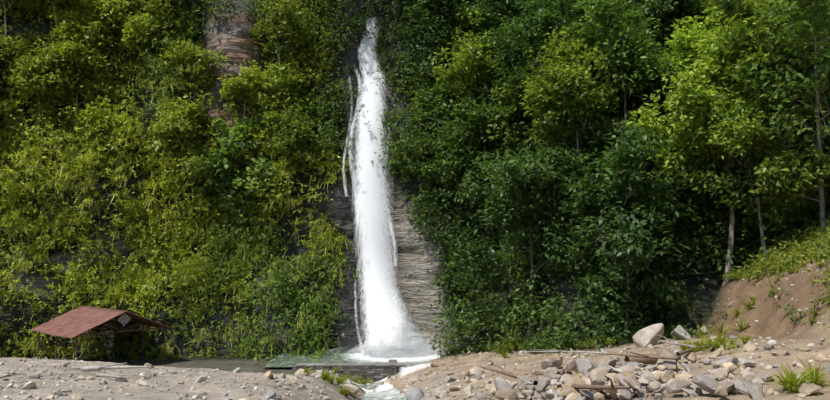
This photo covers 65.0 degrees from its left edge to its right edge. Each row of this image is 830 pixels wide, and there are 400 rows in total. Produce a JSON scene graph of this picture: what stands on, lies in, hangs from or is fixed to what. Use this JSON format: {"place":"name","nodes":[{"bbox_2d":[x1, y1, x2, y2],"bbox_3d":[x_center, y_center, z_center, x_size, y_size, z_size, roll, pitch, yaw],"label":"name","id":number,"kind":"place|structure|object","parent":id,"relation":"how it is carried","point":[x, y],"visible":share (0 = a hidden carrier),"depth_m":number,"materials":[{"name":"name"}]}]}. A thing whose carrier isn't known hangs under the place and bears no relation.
{"place":"outdoors","nodes":[
{"label":"outdoors","id":0,"kind":"place"},
{"bbox_2d":[264,353,439,399],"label":"pool and stream water","id":1,"kind":"structure","parent":0,"point":[387,391],"depth_m":40.48,"materials":[{"name":"white liquid"}]},
{"bbox_2d":[326,312,460,360],"bbox_3d":[-1.395,9.012,42.746,9.066,3.155,3.457,0,-5,-1],"label":"waterfall spray","id":2,"kind":"object","parent":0,"point":[398,340],"visible":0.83,"depth_m":42.45,"materials":[{"name":"white liquid"}]},
{"bbox_2d":[0,0,829,356],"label":"cliff","id":3,"kind":"structure","parent":0,"point":[232,38],"depth_m":47.25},
{"bbox_2d":[0,0,15,38],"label":"cliff tree","id":4,"kind":"object","parent":3,"relation":"on","point":[5,14],"visible":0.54,"depth_m":50.78,"materials":[{"name":"green plant"}]},
{"bbox_2d":[0,86,21,114],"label":"cliff tree","id":5,"kind":"object","parent":3,"relation":"on","point":[5,103],"visible":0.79,"depth_m":47.69,"materials":[{"name":"green plant"}]},
{"bbox_2d":[0,35,29,83],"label":"cliff tree","id":6,"kind":"object","parent":3,"relation":"on","point":[8,49],"visible":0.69,"depth_m":49.28,"materials":[{"name":"green plant"}]},
{"bbox_2d":[0,37,76,140],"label":"cliff tree","id":7,"kind":"object","parent":3,"relation":"on","point":[31,83],"visible":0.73,"depth_m":48.07,"materials":[{"name":"green plant"}]},
{"bbox_2d":[9,42,81,96],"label":"cliff tree","id":8,"kind":"object","parent":3,"relation":"on","point":[29,59],"visible":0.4,"depth_m":48.36,"materials":[{"name":"green plant"}]},
{"bbox_2d":[1,0,95,41],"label":"cliff tree","id":9,"kind":"object","parent":3,"relation":"on","point":[42,4],"visible":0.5,"depth_m":51.52,"materials":[{"name":"green plant"}]},
{"bbox_2d":[29,0,118,93],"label":"cliff tree","id":10,"kind":"object","parent":3,"relation":"on","point":[72,29],"visible":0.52,"depth_m":50.03,"materials":[{"name":"green plant"}]},
{"bbox_2d":[37,35,132,138],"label":"cliff tree","id":11,"kind":"object","parent":3,"relation":"on","point":[69,51],"visible":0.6,"depth_m":49.85,"materials":[{"name":"green plant"}]},
{"bbox_2d":[44,97,142,187],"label":"cliff tree","id":12,"kind":"object","parent":3,"relation":"on","point":[91,128],"visible":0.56,"depth_m":48.31,"materials":[{"name":"green plant"}]},
{"bbox_2d":[53,0,138,54],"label":"cliff tree","id":13,"kind":"object","parent":3,"relation":"on","point":[107,11],"visible":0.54,"depth_m":51.01,"materials":[{"name":"green plant"}]},
{"bbox_2d":[119,1,190,92],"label":"cliff tree","id":14,"kind":"object","parent":3,"relation":"on","point":[136,34],"visible":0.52,"depth_m":50.98,"materials":[{"name":"green plant"}]},
{"bbox_2d":[124,0,198,47],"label":"cliff tree","id":15,"kind":"object","parent":3,"relation":"on","point":[162,8],"visible":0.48,"depth_m":52.20,"materials":[{"name":"green plant"}]},
{"bbox_2d":[143,93,220,202],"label":"cliff tree","id":16,"kind":"object","parent":3,"relation":"on","point":[177,125],"visible":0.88,"depth_m":47.81,"materials":[{"name":"green plant"}]},
{"bbox_2d":[139,41,229,107],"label":"cliff tree","id":17,"kind":"object","parent":3,"relation":"on","point":[185,58],"visible":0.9,"depth_m":50.09,"materials":[{"name":"green plant"}]},
{"bbox_2d":[188,0,204,9],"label":"cliff tree","id":18,"kind":"object","parent":3,"relation":"on","point":[192,3],"visible":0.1,"depth_m":53.87,"materials":[{"name":"green plant"}]},
{"bbox_2d":[179,113,280,241],"bbox_3d":[-13.680,-1.633,49.457,7.838,9.863,7.594,0,-5,-1],"label":"tree","id":19,"kind":"object","parent":3,"relation":"on","point":[228,162],"visible":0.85,"depth_m":47.63,"materials":[{"name":"green plant"}]},
{"bbox_2d":[196,59,272,117],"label":"cliff tree","id":20,"kind":"object","parent":3,"relation":"on","point":[236,87],"visible":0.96,"depth_m":49.51,"materials":[{"name":"green plant"}]},
{"bbox_2d":[249,0,322,72],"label":"cliff tree","id":21,"kind":"object","parent":3,"relation":"on","point":[283,15],"visible":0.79,"depth_m":51.38,"materials":[{"name":"green plant"}]},
{"bbox_2d":[243,60,328,120],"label":"cliff tree","id":22,"kind":"object","parent":3,"relation":"on","point":[285,93],"visible":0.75,"depth_m":50.32,"materials":[{"name":"green plant"}]},
{"bbox_2d":[245,92,333,213],"bbox_3d":[-9.661,-3.170,49.551,7.398,10.066,6.633,0,-5,-1],"label":"cliff tree","id":23,"kind":"object","parent":3,"relation":"on","point":[290,134],"visible":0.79,"depth_m":48.68,"materials":[{"name":"green plant"}]},
{"bbox_2d":[281,6,323,49],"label":"cliff tree","id":24,"kind":"object","parent":3,"relation":"on","point":[308,24],"visible":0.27,"depth_m":52.06,"materials":[{"name":"green plant"}]},
{"bbox_2d":[342,17,428,355],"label":"waterfall","id":25,"kind":"structure","parent":3,"relation":"on","point":[382,301],"depth_m":46.95,"materials":[{"name":"liquid"}]},
{"bbox_2d":[0,0,827,358],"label":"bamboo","id":26,"kind":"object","parent":3,"relation":"on","point":[216,250],"depth_m":46.85,"materials":[{"name":"green plant"}]},
{"bbox_2d":[0,0,829,362],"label":"hillside shrubs","id":27,"kind":"object","parent":3,"relation":"on","point":[460,226],"visible":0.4,"depth_m":45.85,"materials":[{"name":"green plant"}]},
{"bbox_2d":[387,130,449,190],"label":"tree","id":28,"kind":"object","parent":3,"relation":"on","point":[412,160],"visible":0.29,"depth_m":47.78,"materials":[{"name":"green plant"}]},
{"bbox_2d":[390,0,455,81],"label":"tree","id":29,"kind":"object","parent":3,"relation":"on","point":[415,12],"visible":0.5,"depth_m":50.69,"materials":[{"name":"green plant"}]},
{"bbox_2d":[408,0,466,37],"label":"tree","id":30,"kind":"object","parent":3,"relation":"on","point":[441,4],"visible":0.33,"depth_m":51.13,"materials":[{"name":"green plant"}]},
{"bbox_2d":[400,74,496,163],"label":"tree","id":31,"kind":"object","parent":3,"relation":"on","point":[442,108],"visible":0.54,"depth_m":47.60,"materials":[{"name":"green plant"}]},
{"bbox_2d":[404,0,510,75],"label":"tree","id":32,"kind":"object","parent":3,"relation":"on","point":[486,8],"visible":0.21,"depth_m":50.91,"materials":[{"name":"green plant"}]},
{"bbox_2d":[436,0,502,103],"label":"tree","id":33,"kind":"object","parent":3,"relation":"on","point":[455,44],"visible":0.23,"depth_m":50.89,"materials":[{"name":"green plant"}]},
{"bbox_2d":[415,84,536,256],"bbox_3d":[4.673,-1.754,44.741,7.826,11.872,7.277,3,-6,-30],"label":"tree","id":34,"kind":"object","parent":3,"relation":"on","point":[467,146],"visible":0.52,"depth_m":44.00,"materials":[{"name":"green plant"}]},
{"bbox_2d":[428,8,536,157],"bbox_3d":[5.096,-6.246,47.851,10.567,14.626,12.049,0,-5,-1],"label":"tree","id":35,"kind":"object","parent":3,"relation":"on","point":[472,50],"visible":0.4,"depth_m":46.38,"materials":[{"name":"green plant"}]},
{"bbox_2d":[472,18,550,106],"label":"tree","id":36,"kind":"object","parent":3,"relation":"on","point":[519,24],"visible":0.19,"depth_m":47.74,"materials":[{"name":"green plant"}]},
{"bbox_2d":[488,0,541,35],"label":"tree","id":37,"kind":"object","parent":3,"relation":"on","point":[504,5],"visible":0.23,"depth_m":52.27,"materials":[{"name":"green plant"}]},
{"bbox_2d":[444,115,600,335],"bbox_3d":[6.459,1.821,38.170,9.856,13.692,8.197,0,-5,-1],"label":"tree","id":38,"kind":"object","parent":3,"relation":"on","point":[533,179],"visible":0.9,"depth_m":37.31,"materials":[{"name":"green plant"}]},
{"bbox_2d":[476,0,595,154],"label":"tree","id":39,"kind":"object","parent":3,"relation":"on","point":[516,47],"visible":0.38,"depth_m":43.39,"materials":[{"name":"green plant"}]},
{"bbox_2d":[557,0,612,45],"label":"tree","id":40,"kind":"object","parent":3,"relation":"on","point":[578,15],"depth_m":46.92,"materials":[{"name":"green plant"}]},
{"bbox_2d":[519,15,652,216],"bbox_3d":[10.443,-4.731,39.687,8.380,12.699,9.491,-2,-5,19],"label":"tree","id":41,"kind":"object","parent":3,"relation":"on","point":[570,69],"visible":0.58,"depth_m":38.68,"materials":[{"name":"green plant"}]},
{"bbox_2d":[532,0,686,151],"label":"tree","id":42,"kind":"object","parent":3,"relation":"on","point":[591,45],"visible":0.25,"depth_m":39.34,"materials":[{"name":"green plant"}]},
{"bbox_2d":[556,0,692,213],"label":"tree","id":43,"kind":"object","parent":3,"relation":"on","point":[642,52],"visible":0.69,"depth_m":37.37,"materials":[{"name":"green plant"}]},
{"bbox_2d":[569,0,680,83],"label":"tree","id":44,"kind":"object","parent":3,"relation":"on","point":[665,6],"visible":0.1,"depth_m":40.58,"materials":[{"name":"green plant"}]},
{"bbox_2d":[625,0,723,88],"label":"tree","id":45,"kind":"object","parent":3,"relation":"on","point":[686,8],"visible":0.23,"depth_m":42.10,"materials":[{"name":"green plant"}]},
{"bbox_2d":[656,0,775,104],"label":"tree","id":46,"kind":"object","parent":3,"relation":"on","point":[748,4],"visible":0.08,"depth_m":40.74,"materials":[{"name":"green plant"}]},
{"bbox_2d":[672,25,774,172],"bbox_3d":[18.527,-4.755,38.824,7.328,10.624,8.349,0,-5,-1],"label":"tree","id":47,"kind":"object","parent":3,"relation":"on","point":[712,26],"depth_m":37.58,"materials":[{"name":"green plant"}]},
{"bbox_2d":[626,6,829,285],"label":"tree","id":48,"kind":"object","parent":3,"relation":"on","point":[706,77],"visible":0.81,"depth_m":33.35,"materials":[{"name":"green plant"}]},
{"bbox_2d":[700,0,805,38],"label":"tree","id":49,"kind":"object","parent":3,"relation":"on","point":[778,10],"visible":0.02,"depth_m":43.26,"materials":[{"name":"green plant"}]},
{"bbox_2d":[677,38,829,215],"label":"tree","id":50,"kind":"object","parent":3,"relation":"on","point":[761,132],"depth_m":36.49,"materials":[{"name":"green plant"}]},
{"bbox_2d":[709,0,799,36],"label":"tree","id":51,"kind":"object","parent":3,"relation":"on","point":[766,5],"visible":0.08,"depth_m":41.32,"materials":[{"name":"green plant"}]},
{"bbox_2d":[687,11,829,207],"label":"tree","id":52,"kind":"object","parent":3,"relation":"on","point":[827,139],"visible":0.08,"depth_m":33.80,"materials":[{"name":"green plant"}]},
{"bbox_2d":[786,0,829,30],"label":"tree","id":53,"kind":"object","parent":3,"relation":"on","point":[811,4],"depth_m":43.68,"materials":[{"name":"green plant"}]},
{"bbox_2d":[820,0,829,123],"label":"tree","id":54,"kind":"object","parent":3,"relation":"on","point":[826,32],"visible":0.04,"depth_m":39.80,"materials":[{"name":"green plant"}]},
{"bbox_2d":[0,230,829,399],"bbox_3d":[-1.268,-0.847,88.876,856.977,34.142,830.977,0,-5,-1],"label":"ground","id":55,"kind":"structure","parent":0,"point":[771,320],"depth_m":24.87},
{"bbox_2d":[29,306,173,362],"bbox_3d":[-19.823,9.360,41.206,6.301,4.996,6.303,-4,-7,40],"label":"shelter","id":56,"kind":"object","parent":55,"relation":"on","point":[77,322],"visible":1,"depth_m":40.22,"materials":[{"name":"red metal"}]},
{"bbox_2d":[292,359,404,384],"bbox_3d":[-3.941,10.518,39.801,6.674,1.328,2.921,0,-5,-1],"label":"rock ledge","id":57,"kind":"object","parent":55,"relation":"on","point":[376,372],"depth_m":38.45,"materials":[{"name":"stone"}]},
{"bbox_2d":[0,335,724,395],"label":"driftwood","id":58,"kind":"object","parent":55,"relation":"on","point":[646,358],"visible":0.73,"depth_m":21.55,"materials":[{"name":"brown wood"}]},
{"bbox_2d":[236,363,524,399],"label":"stream stones","id":59,"kind":"object","parent":55,"relation":"on","point":[268,375],"visible":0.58,"depth_m":27.65,"materials":[{"name":"grey stone"}]},
{"bbox_2d":[398,362,429,378],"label":"white water","id":60,"kind":"structure","parent":55,"relation":"on","point":[406,370],"depth_m":36.72,"materials":[{"name":"liquid"}]},
{"bbox_2d":[0,269,829,399],"bbox_3d":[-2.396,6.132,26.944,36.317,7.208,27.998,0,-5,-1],"label":"stones","id":61,"kind":"object","parent":55,"relation":"on","point":[769,391],"visible":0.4,"depth_m":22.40,"materials":[{"name":"grey stone"}]},
{"bbox_2d":[131,221,829,395],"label":"ground grass","id":62,"kind":"structure","parent":55,"relation":"on","point":[789,381],"depth_m":27.10,"materials":[{"name":"green plant"}]},
{"bbox_2d":[322,323,707,399],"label":"boulders","id":63,"kind":"object","parent":55,"relation":"on","point":[645,337],"visible":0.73,"depth_m":28.45,"materials":[{"name":"stone"}]},
{"bbox_2d":[552,125,702,329],"bbox_3d":[10.428,1.659,33.305,8.375,10.882,8.762,-2,-5,23],"label":"tree","id":64,"kind":"object","parent":55,"relation":"on","point":[615,186],"visible":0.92,"depth_m":32.40,"materials":[{"name":"green plant"}]},
{"bbox_2d":[435,335,829,399],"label":"rock pile","id":65,"kind":"object","parent":55,"relation":"on","point":[664,372],"visible":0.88,"depth_m":17.72,"materials":[{"name":"stone"}]},
{"bbox_2d":[454,210,829,353],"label":"ground cover leaves","id":66,"kind":"object","parent":55,"relation":"on","point":[822,256],"visible":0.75,"depth_m":29.43,"materials":[{"name":"green plant"}]},
{"bbox_2d":[661,9,829,256],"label":"tree","id":67,"kind":"object","parent":55,"relation":"on","point":[792,185],"visible":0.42,"depth_m":31.60,"materials":[{"name":"green plant"}]},
{"bbox_2d":[692,0,829,229],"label":"tree","id":68,"kind":"object","parent":55,"relation":"on","point":[819,9],"visible":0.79,"depth_m":30.43,"materials":[{"name":"green plant"}]}
]}

